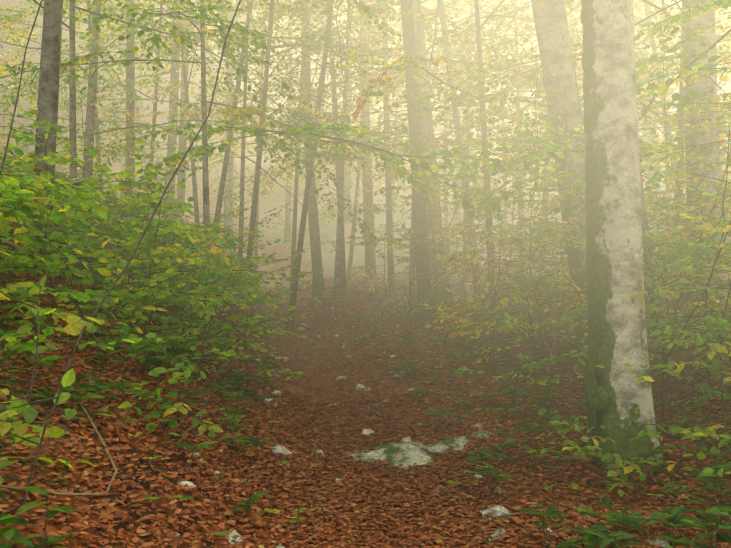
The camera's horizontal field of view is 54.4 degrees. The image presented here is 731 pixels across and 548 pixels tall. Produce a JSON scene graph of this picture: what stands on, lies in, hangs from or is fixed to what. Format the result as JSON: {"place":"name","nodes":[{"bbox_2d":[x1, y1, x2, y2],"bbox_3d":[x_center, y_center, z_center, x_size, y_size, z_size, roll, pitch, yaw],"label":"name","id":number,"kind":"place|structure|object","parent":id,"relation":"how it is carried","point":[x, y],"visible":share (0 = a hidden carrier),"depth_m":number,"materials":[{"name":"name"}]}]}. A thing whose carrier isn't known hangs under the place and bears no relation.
{"place":"outdoors","nodes":[
{"label":"outdoors","id":0,"kind":"place"},
{"bbox_2d":[0,0,730,547],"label":"terrain","id":1,"kind":"structure","parent":0,"point":[282,246],"depth_m":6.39,"materials":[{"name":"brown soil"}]},
{"bbox_2d":[0,176,65,242],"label":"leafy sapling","id":2,"kind":"object","parent":1,"relation":"on","point":[24,210],"visible":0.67,"depth_m":4.05,"materials":[{"name":"green plant"}]},
{"bbox_2d":[0,245,86,333],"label":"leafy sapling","id":3,"kind":"object","parent":1,"relation":"on","point":[28,315],"visible":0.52,"depth_m":3.79,"materials":[{"name":"green plant"}]},
{"bbox_2d":[29,0,62,237],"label":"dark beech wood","id":4,"kind":"object","parent":1,"relation":"on","point":[48,95],"visible":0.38,"depth_m":6.97,"materials":[{"name":"grey plant"}]},
{"bbox_2d":[0,107,109,224],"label":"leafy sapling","id":5,"kind":"object","parent":1,"relation":"on","point":[49,125],"visible":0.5,"depth_m":6.53,"materials":[{"name":"green plant"}]},
{"bbox_2d":[0,143,113,233],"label":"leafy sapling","id":6,"kind":"object","parent":1,"relation":"on","point":[19,152],"visible":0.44,"depth_m":5.22,"materials":[{"name":"green plant"}]},
{"bbox_2d":[0,129,114,263],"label":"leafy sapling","id":7,"kind":"object","parent":1,"relation":"on","point":[93,152],"visible":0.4,"depth_m":6.11,"materials":[{"name":"green plant"}]},
{"bbox_2d":[0,368,131,543],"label":"leafy sapling","id":8,"kind":"object","parent":1,"relation":"on","point":[26,409],"visible":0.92,"depth_m":2.51,"materials":[{"name":"green plant"}]},
{"bbox_2d":[0,85,155,188],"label":"tree","id":9,"kind":"object","parent":1,"relation":"on","point":[104,113],"visible":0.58,"depth_m":12.84,"materials":[{"name":"green plant"}]},
{"bbox_2d":[0,275,156,427],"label":"leafy sapling","id":10,"kind":"object","parent":1,"relation":"on","point":[70,328],"visible":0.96,"depth_m":3.27,"materials":[{"name":"green plant"}]},
{"bbox_2d":[0,168,165,310],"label":"leafy sapling","id":11,"kind":"object","parent":1,"relation":"on","point":[36,238],"visible":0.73,"depth_m":4.12,"materials":[{"name":"green plant"}]},
{"bbox_2d":[82,0,101,199],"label":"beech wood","id":12,"kind":"object","parent":1,"relation":"on","point":[90,117],"visible":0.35,"depth_m":13.09,"materials":[{"name":"grey plant"}]},
{"bbox_2d":[0,234,197,367],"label":"leafy sapling","id":13,"kind":"object","parent":1,"relation":"on","point":[18,296],"visible":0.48,"depth_m":4.29,"materials":[{"name":"green plant"}]},
{"bbox_2d":[0,162,230,305],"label":"leafy sapling","id":14,"kind":"object","parent":1,"relation":"on","point":[50,267],"visible":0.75,"depth_m":4.44,"materials":[{"name":"green plant"}]},
{"bbox_2d":[23,143,220,309],"bbox_3d":[-1.981,-0.336,5.863,1.579,1.273,1.555,0,-4,-1],"label":"leafy sapling","id":15,"kind":"object","parent":1,"relation":"on","point":[116,231],"visible":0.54,"depth_m":5.77,"materials":[{"name":"green plant"}]},
{"bbox_2d":[107,0,142,200],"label":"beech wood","id":16,"kind":"object","parent":1,"relation":"on","point":[130,75],"visible":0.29,"depth_m":16.11,"materials":[{"name":"grey plant"}]},
{"bbox_2d":[76,0,180,221],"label":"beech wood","id":17,"kind":"object","parent":1,"relation":"on","point":[173,106],"visible":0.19,"depth_m":19.11,"materials":[{"name":"grey plant"}]},
{"bbox_2d":[0,0,265,121],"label":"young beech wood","id":18,"kind":"object","parent":1,"relation":"on","point":[67,37],"visible":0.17,"depth_m":20.54,"materials":[{"name":"green plant"}]},
{"bbox_2d":[0,0,268,190],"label":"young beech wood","id":19,"kind":"object","parent":1,"relation":"on","point":[6,18],"visible":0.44,"depth_m":16.08,"materials":[{"name":"green plant"}]},
{"bbox_2d":[85,144,213,272],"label":"leafy sapling","id":20,"kind":"object","parent":1,"relation":"on","point":[172,171],"visible":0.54,"depth_m":7.69,"materials":[{"name":"green plant"}]},
{"bbox_2d":[0,0,312,173],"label":"tree","id":21,"kind":"object","parent":1,"relation":"on","point":[233,60],"visible":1,"depth_m":6.11,"materials":[{"name":"green plant"}]},
{"bbox_2d":[0,0,344,217],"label":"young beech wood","id":22,"kind":"object","parent":1,"relation":"on","point":[117,83],"visible":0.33,"depth_m":15.76,"materials":[{"name":"green plant"}]},
{"bbox_2d":[93,189,264,296],"bbox_3d":[-1.852,-0.203,6.716,1.143,1.181,1.961,4,-6,-45],"label":"bush","id":23,"kind":"object","parent":1,"relation":"on","point":[159,239],"visible":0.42,"depth_m":6.44,"materials":[{"name":"green plant"}]},
{"bbox_2d":[119,346,243,436],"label":"leafy sapling","id":24,"kind":"object","parent":1,"relation":"on","point":[157,371],"visible":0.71,"depth_m":4.00,"materials":[{"name":"green plant"}]},
{"bbox_2d":[64,0,298,174],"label":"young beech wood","id":25,"kind":"object","parent":1,"relation":"on","point":[121,47],"visible":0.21,"depth_m":27.17,"materials":[{"name":"green plant"}]},
{"bbox_2d":[58,154,306,338],"bbox_3d":[-1.282,-0.060,5.203,1.336,1.350,2.076,-2,-5,28],"label":"leafy sapling","id":26,"kind":"object","parent":1,"relation":"on","point":[202,274],"visible":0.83,"depth_m":4.97,"materials":[{"name":"green plant"}]},
{"bbox_2d":[122,239,244,363],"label":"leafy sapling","id":27,"kind":"object","parent":1,"relation":"on","point":[181,314],"visible":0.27,"depth_m":6.14,"materials":[{"name":"green plant"}]},
{"bbox_2d":[107,281,266,372],"bbox_3d":[-1.572,0.474,5.648,1.056,0.807,1.360,3,-5,-36],"label":"bush","id":28,"kind":"object","parent":1,"relation":"on","point":[163,320],"visible":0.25,"depth_m":5.57,"materials":[{"name":"green plant"}]},
{"bbox_2d":[0,0,375,245],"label":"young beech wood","id":29,"kind":"object","parent":1,"relation":"on","point":[194,185],"visible":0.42,"depth_m":15.57,"materials":[{"name":"green plant"}]},
{"bbox_2d":[88,253,305,391],"bbox_3d":[-1.140,0.361,4.970,1.420,1.015,1.978,0,-4,-1],"label":"leafy sapling","id":30,"kind":"object","parent":1,"relation":"on","point":[203,340],"visible":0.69,"depth_m":5.08,"materials":[{"name":"green plant"}]},
{"bbox_2d":[175,5,238,225],"bbox_3d":[-3.548,-13.811,20.835,11.140,25.756,13.063,2,-5,-30],"label":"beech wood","id":31,"kind":"object","parent":1,"relation":"on","point":[181,191],"visible":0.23,"depth_m":20.58,"materials":[{"name":"grey plant"}]},
{"bbox_2d":[49,0,368,409],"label":"tree","id":32,"kind":"object","parent":1,"relation":"on","point":[365,8],"visible":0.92,"depth_m":3.62,"materials":[{"name":"brown plant"}]},
{"bbox_2d":[33,0,401,258],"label":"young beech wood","id":33,"kind":"object","parent":1,"relation":"on","point":[72,112],"visible":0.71,"depth_m":9.59,"materials":[{"name":"green plant"}]},
{"bbox_2d":[76,0,373,297],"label":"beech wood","id":34,"kind":"object","parent":1,"relation":"on","point":[318,287],"visible":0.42,"depth_m":14.51,"materials":[{"name":"grey plant"}]},
{"bbox_2d":[186,0,263,247],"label":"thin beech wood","id":35,"kind":"object","parent":1,"relation":"on","point":[223,174],"visible":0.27,"depth_m":13.17,"materials":[{"name":"grey plant"}]},
{"bbox_2d":[171,216,285,318],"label":"leafy sapling","id":36,"kind":"object","parent":1,"relation":"on","point":[254,295],"visible":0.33,"depth_m":7.22,"materials":[{"name":"green plant"}]},
{"bbox_2d":[160,279,307,351],"bbox_3d":[-1.586,0.456,7.733,1.076,0.869,1.912,-2,-4,27],"label":"bush","id":37,"kind":"object","parent":1,"relation":"on","point":[274,330],"visible":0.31,"depth_m":7.98,"materials":[{"name":"green plant"}]},
{"bbox_2d":[166,315,308,386],"bbox_3d":[-1.059,0.667,5.910,1.280,0.648,0.767,3,-5,-40],"label":"bush","id":38,"kind":"object","parent":1,"relation":"on","point":[298,374],"visible":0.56,"depth_m":5.83,"materials":[{"name":"green plant"}]},
{"bbox_2d":[191,221,297,303],"bbox_3d":[-1.528,-0.101,9.077,1.279,1.173,1.869,2,-4,-25],"label":"bush","id":39,"kind":"object","parent":1,"relation":"on","point":[257,258],"visible":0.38,"depth_m":8.88,"materials":[{"name":"green plant"}]},
{"bbox_2d":[0,0,515,297],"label":"young beech wood","id":40,"kind":"object","parent":1,"relation":"on","point":[243,156],"visible":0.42,"depth_m":12.57,"materials":[{"name":"green plant"}]},
{"bbox_2d":[135,0,399,269],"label":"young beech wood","id":41,"kind":"object","parent":1,"relation":"on","point":[257,213],"visible":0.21,"depth_m":20.88,"materials":[{"name":"green plant"}]},
{"bbox_2d":[218,231,321,317],"bbox_3d":[-1.411,0.093,10.572,1.350,1.292,2.000,3,-5,-37],"label":"bush","id":42,"kind":"object","parent":1,"relation":"on","point":[288,278],"visible":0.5,"depth_m":10.54,"materials":[{"name":"green plant"}]},
{"bbox_2d":[223,0,337,243],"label":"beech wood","id":43,"kind":"object","parent":1,"relation":"on","point":[227,221],"visible":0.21,"depth_m":24.07,"materials":[{"name":"grey plant"}]},
{"bbox_2d":[63,0,513,297],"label":"young beech wood","id":44,"kind":"object","parent":1,"relation":"on","point":[294,221],"visible":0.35,"depth_m":14.90,"materials":[{"name":"green plant"}]},
{"bbox_2d":[0,0,584,306],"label":"young beech wood","id":45,"kind":"object","parent":1,"relation":"on","point":[415,161],"visible":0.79,"depth_m":6.61,"materials":[{"name":"green plant"}]},
{"bbox_2d":[146,0,461,299],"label":"tree","id":46,"kind":"object","parent":1,"relation":"on","point":[256,179],"visible":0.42,"depth_m":12.27,"materials":[{"name":"green plant"}]},
{"bbox_2d":[166,0,441,169],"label":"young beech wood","id":47,"kind":"object","parent":1,"relation":"on","point":[291,85],"visible":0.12,"depth_m":26.79,"materials":[{"name":"green plant"}]},
{"bbox_2d":[155,0,458,279],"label":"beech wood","id":48,"kind":"object","parent":1,"relation":"on","point":[371,261],"visible":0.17,"depth_m":16.97,"materials":[{"name":"grey plant"}]},
{"bbox_2d":[133,0,491,279],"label":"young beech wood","id":49,"kind":"object","parent":1,"relation":"on","point":[350,259],"visible":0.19,"depth_m":17.01,"materials":[{"name":"green plant"}]},
{"bbox_2d":[266,0,395,241],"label":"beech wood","id":50,"kind":"object","parent":1,"relation":"on","point":[288,217],"visible":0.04,"depth_m":26.02,"materials":[{"name":"grey plant"}]},
{"bbox_2d":[285,0,387,329],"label":"thin beech wood","id":51,"kind":"object","parent":1,"relation":"on","point":[290,324],"visible":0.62,"depth_m":11.09,"materials":[{"name":"grey plant"}]},
{"bbox_2d":[319,0,395,288],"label":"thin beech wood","id":52,"kind":"object","parent":1,"relation":"on","point":[390,264],"visible":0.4,"depth_m":14.98,"materials":[{"name":"grey plant"}]},
{"bbox_2d":[325,2,396,298],"bbox_3d":[-1.187,-9.062,12.855,7.384,19.726,7.812,-2,-5,29],"label":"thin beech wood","id":53,"kind":"object","parent":1,"relation":"on","point":[343,290],"visible":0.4,"depth_m":13.46,"materials":[{"name":"grey plant"}]},
{"bbox_2d":[0,162,730,547],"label":"herb stems","id":54,"kind":"object","parent":1,"relation":"on","point":[596,536],"visible":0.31,"depth_m":4.16,"materials":[{"name":"green plant"}]},
{"bbox_2d":[0,175,730,547],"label":"seedling stems","id":55,"kind":"object","parent":1,"relation":"on","point":[298,517],"visible":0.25,"depth_m":4.12,"materials":[{"name":"green plant"}]},
{"bbox_2d":[0,195,730,495],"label":"dead twigs","id":56,"kind":"object","parent":1,"relation":"on","point":[106,449],"visible":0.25,"depth_m":5.57,"materials":[{"name":"brown wood"}]},
{"bbox_2d":[1,167,730,303],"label":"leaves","id":57,"kind":"object","parent":1,"relation":"on","point":[125,214],"visible":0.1,"depth_m":10.59,"materials":[{"name":"green plant"}]},
{"bbox_2d":[176,0,559,306],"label":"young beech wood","id":58,"kind":"object","parent":1,"relation":"on","point":[234,112],"visible":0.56,"depth_m":11.53,"materials":[{"name":"green plant"}]},
{"bbox_2d":[182,0,555,311],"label":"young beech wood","id":59,"kind":"object","parent":1,"relation":"on","point":[419,19],"visible":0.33,"depth_m":11.39,"materials":[{"name":"green plant"}]},
{"bbox_2d":[316,182,454,295],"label":"tree","id":60,"kind":"object","parent":1,"relation":"on","point":[373,206],"visible":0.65,"depth_m":13.36,"materials":[{"name":"green plant"}]},
{"bbox_2d":[251,0,537,223],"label":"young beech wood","id":61,"kind":"object","parent":1,"relation":"on","point":[370,117],"visible":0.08,"depth_m":23.17,"materials":[{"name":"green plant"}]},
{"bbox_2d":[343,431,493,469],"bbox_3d":[0.292,1.251,5.053,1.168,0.265,0.690,-2,-4,22],"label":"path rock","id":62,"kind":"object","parent":1,"relation":"on","point":[404,454],"visible":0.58,"depth_m":4.89,"materials":[{"name":"stone"}]},
{"bbox_2d":[175,243,669,547],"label":"path stones","id":63,"kind":"object","parent":1,"relation":"on","point":[498,511],"visible":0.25,"depth_m":4.60,"materials":[{"name":"stone"}]},
{"bbox_2d":[345,115,516,307],"bbox_3d":[0.928,-0.868,10.479,2.431,3.064,2.414,0,-4,-1],"label":"tree","id":64,"kind":"object","parent":1,"relation":"on","point":[433,210],"visible":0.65,"depth_m":10.35,"materials":[{"name":"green plant"}]},
{"bbox_2d":[283,0,580,258],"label":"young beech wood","id":65,"kind":"object","parent":1,"relation":"on","point":[445,215],"visible":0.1,"depth_m":19.25,"materials":[{"name":"green plant"}]},
{"bbox_2d":[382,224,528,313],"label":"tree","id":66,"kind":"object","parent":1,"relation":"on","point":[413,232],"visible":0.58,"depth_m":10.24,"materials":[{"name":"green plant"}]},
{"bbox_2d":[437,0,514,296],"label":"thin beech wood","id":67,"kind":"object","parent":1,"relation":"on","point":[478,290],"visible":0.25,"depth_m":11.94,"materials":[{"name":"grey plant"}]},
{"bbox_2d":[407,203,564,293],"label":"tree","id":68,"kind":"object","parent":1,"relation":"on","point":[462,244],"visible":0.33,"depth_m":11.62,"materials":[{"name":"green plant"}]},
{"bbox_2d":[262,0,730,306],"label":"young beech wood","id":69,"kind":"object","parent":1,"relation":"on","point":[680,163],"visible":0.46,"depth_m":9.89,"materials":[{"name":"green plant"}]},
{"bbox_2d":[422,218,580,375],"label":"tree","id":70,"kind":"object","parent":1,"relation":"on","point":[477,329],"visible":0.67,"depth_m":6.79,"materials":[{"name":"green plant"}]},
{"bbox_2d":[318,0,685,282],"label":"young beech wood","id":71,"kind":"object","parent":1,"relation":"on","point":[465,277],"visible":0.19,"depth_m":15.29,"materials":[{"name":"green plant"}]},
{"bbox_2d":[424,230,586,361],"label":"tree","id":72,"kind":"object","parent":1,"relation":"on","point":[480,282],"visible":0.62,"depth_m":6.89,"materials":[{"name":"green plant"}]},
{"bbox_2d":[444,148,572,348],"bbox_3d":[1.971,-0.320,8.484,2.014,2.524,2.280,0,-4,-1],"label":"tree","id":73,"kind":"object","parent":1,"relation":"on","point":[486,236],"visible":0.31,"depth_m":8.75,"materials":[{"name":"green plant"}]},
{"bbox_2d":[294,0,730,340],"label":"young beech wood","id":74,"kind":"object","parent":1,"relation":"on","point":[383,80],"visible":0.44,"depth_m":9.02,"materials":[{"name":"green plant"}]},
{"bbox_2d":[296,0,730,270],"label":"young beech wood","id":75,"kind":"object","parent":1,"relation":"on","point":[518,94],"visible":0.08,"depth_m":14.44,"materials":[{"name":"green plant"}]},
{"bbox_2d":[453,307,587,415],"bbox_3d":[1.122,0.691,5.293,1.125,0.887,0.856,-4,-5,43],"label":"sapling stem","id":76,"kind":"object","parent":1,"relation":"on","point":[520,356],"visible":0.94,"depth_m":5.29,"materials":[{"name":"green plant"}]},
{"bbox_2d":[400,0,651,318],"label":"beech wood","id":77,"kind":"object","parent":1,"relation":"on","point":[424,290],"visible":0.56,"depth_m":10.49,"materials":[{"name":"grey plant"}]},
{"bbox_2d":[332,0,730,153],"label":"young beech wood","id":78,"kind":"object","parent":1,"relation":"on","point":[531,14],"visible":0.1,"depth_m":15.38,"materials":[{"name":"green plant"}]},
{"bbox_2d":[412,16,652,306],"bbox_3d":[2.157,-1.322,9.307,3.114,4.076,2.323,0,-4,-1],"label":"tree","id":79,"kind":"object","parent":1,"relation":"on","point":[465,41],"visible":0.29,"depth_m":9.34,"materials":[{"name":"green plant"}]},
{"bbox_2d":[347,0,730,275],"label":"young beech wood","id":80,"kind":"object","parent":1,"relation":"on","point":[545,193],"visible":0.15,"depth_m":11.64,"materials":[{"name":"green plant"}]},
{"bbox_2d":[353,0,730,221],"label":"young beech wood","id":81,"kind":"object","parent":1,"relation":"on","point":[649,52],"visible":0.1,"depth_m":12.46,"materials":[{"name":"green plant"}]},
{"bbox_2d":[435,218,654,348],"bbox_3d":[1.951,0.141,8.023,2.458,1.560,2.084,-4,-5,43],"label":"tree","id":82,"kind":"object","parent":1,"relation":"on","point":[487,311],"visible":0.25,"depth_m":8.00,"materials":[{"name":"green plant"}]},
{"bbox_2d":[412,0,680,295],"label":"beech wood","id":83,"kind":"object","parent":1,"relation":"on","point":[425,120],"visible":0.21,"depth_m":13.08,"materials":[{"name":"grey plant"}]},
{"bbox_2d":[363,0,730,347],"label":"young beech wood","id":84,"kind":"object","parent":1,"relation":"on","point":[694,10],"visible":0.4,"depth_m":7.98,"materials":[{"name":"green plant"}]},
{"bbox_2d":[438,46,661,355],"bbox_3d":[1.952,-0.768,7.678,2.319,3.385,2.297,0,-4,-1],"label":"tree","id":85,"kind":"object","parent":1,"relation":"on","point":[515,119],"visible":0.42,"depth_m":7.56,"materials":[{"name":"green plant"}]},
{"bbox_2d":[461,220,670,327],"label":"tree","id":86,"kind":"object","parent":1,"relation":"on","point":[549,270],"visible":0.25,"depth_m":9.45,"materials":[{"name":"green plant"}]},
{"bbox_2d":[421,0,730,249],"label":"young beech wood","id":87,"kind":"object","parent":1,"relation":"on","point":[511,88],"visible":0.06,"depth_m":12.24,"materials":[{"name":"green plant"}]},
{"bbox_2d":[455,107,730,396],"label":"tree","id":88,"kind":"object","parent":1,"relation":"on","point":[505,197],"visible":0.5,"depth_m":5.84,"materials":[{"name":"green plant"}]},
{"bbox_2d":[478,52,729,323],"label":"tree","id":89,"kind":"object","parent":1,"relation":"on","point":[539,307],"visible":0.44,"depth_m":6.83,"materials":[{"name":"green plant"}]},
{"bbox_2d":[531,0,685,359],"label":"leaning beech","id":90,"kind":"object","parent":1,"relation":"on","point":[552,30],"visible":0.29,"depth_m":7.23,"materials":[{"name":"grey plant"}]},
{"bbox_2d":[502,0,730,322],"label":"tree","id":91,"kind":"object","parent":1,"relation":"on","point":[721,27],"visible":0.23,"depth_m":8.02,"materials":[{"name":"green plant"}]},
{"bbox_2d":[503,23,730,381],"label":"tree","id":92,"kind":"object","parent":1,"relation":"on","point":[652,87],"visible":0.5,"depth_m":5.22,"materials":[{"name":"green plant"}]},
{"bbox_2d":[511,422,730,499],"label":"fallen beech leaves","id":93,"kind":"object","parent":1,"relation":"on","point":[671,454],"visible":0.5,"depth_m":4.33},
{"bbox_2d":[513,130,730,376],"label":"tree","id":94,"kind":"object","parent":1,"relation":"on","point":[559,209],"visible":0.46,"depth_m":6.03,"materials":[{"name":"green plant"}]},
{"bbox_2d":[583,0,661,471],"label":"big beech wood","id":95,"kind":"object","parent":1,"relation":"on","point":[613,197],"visible":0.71,"depth_m":4.50,"materials":[{"name":"grey plant"}]},
{"bbox_2d":[580,0,609,470],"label":"trunk moss clumps","id":96,"kind":"object","parent":95,"relation":"on","point":[596,396],"visible":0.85,"depth_m":4.54,"materials":[{"name":"green plant"}]},
{"bbox_2d":[524,186,730,347],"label":"tree","id":97,"kind":"object","parent":1,"relation":"on","point":[673,223],"visible":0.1,"depth_m":7.49,"materials":[{"name":"green plant"}]},
{"bbox_2d":[527,405,730,496],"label":"shrub","id":98,"kind":"object","parent":1,"relation":"on","point":[584,452],"visible":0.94,"depth_m":4.04,"materials":[{"name":"green plant"}]},
{"bbox_2d":[544,111,730,356],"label":"tree","id":99,"kind":"object","parent":1,"relation":"on","point":[674,118],"visible":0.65,"depth_m":7.03,"materials":[{"name":"green plant"}]},
{"bbox_2d":[563,249,730,450],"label":"leafy sapling","id":100,"kind":"object","parent":1,"relation":"on","point":[668,330],"visible":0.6,"depth_m":4.44,"materials":[{"name":"green plant"}]},
{"bbox_2d":[643,67,730,271],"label":"tree","id":101,"kind":"object","parent":1,"relation":"on","point":[707,129],"visible":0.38,"depth_m":7.68,"materials":[{"name":"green plant"}]},
{"bbox_2d":[645,185,730,326],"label":"tree","id":102,"kind":"object","parent":1,"relation":"on","point":[685,308],"visible":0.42,"depth_m":6.78,"materials":[{"name":"green plant"}]},
{"bbox_2d":[647,126,730,420],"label":"sapling stem","id":103,"kind":"object","parent":1,"relation":"on","point":[688,259],"visible":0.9,"depth_m":4.53,"materials":[{"name":"green plant"}]},
{"bbox_2d":[647,299,730,406],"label":"sapling stem","id":104,"kind":"object","parent":1,"relation":"on","point":[705,397],"visible":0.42,"depth_m":5.13,"materials":[{"name":"green plant"}]},
{"bbox_2d":[682,0,730,321],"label":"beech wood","id":105,"kind":"object","parent":1,"relation":"on","point":[702,85],"visible":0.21,"depth_m":8.63,"materials":[{"name":"grey plant"}]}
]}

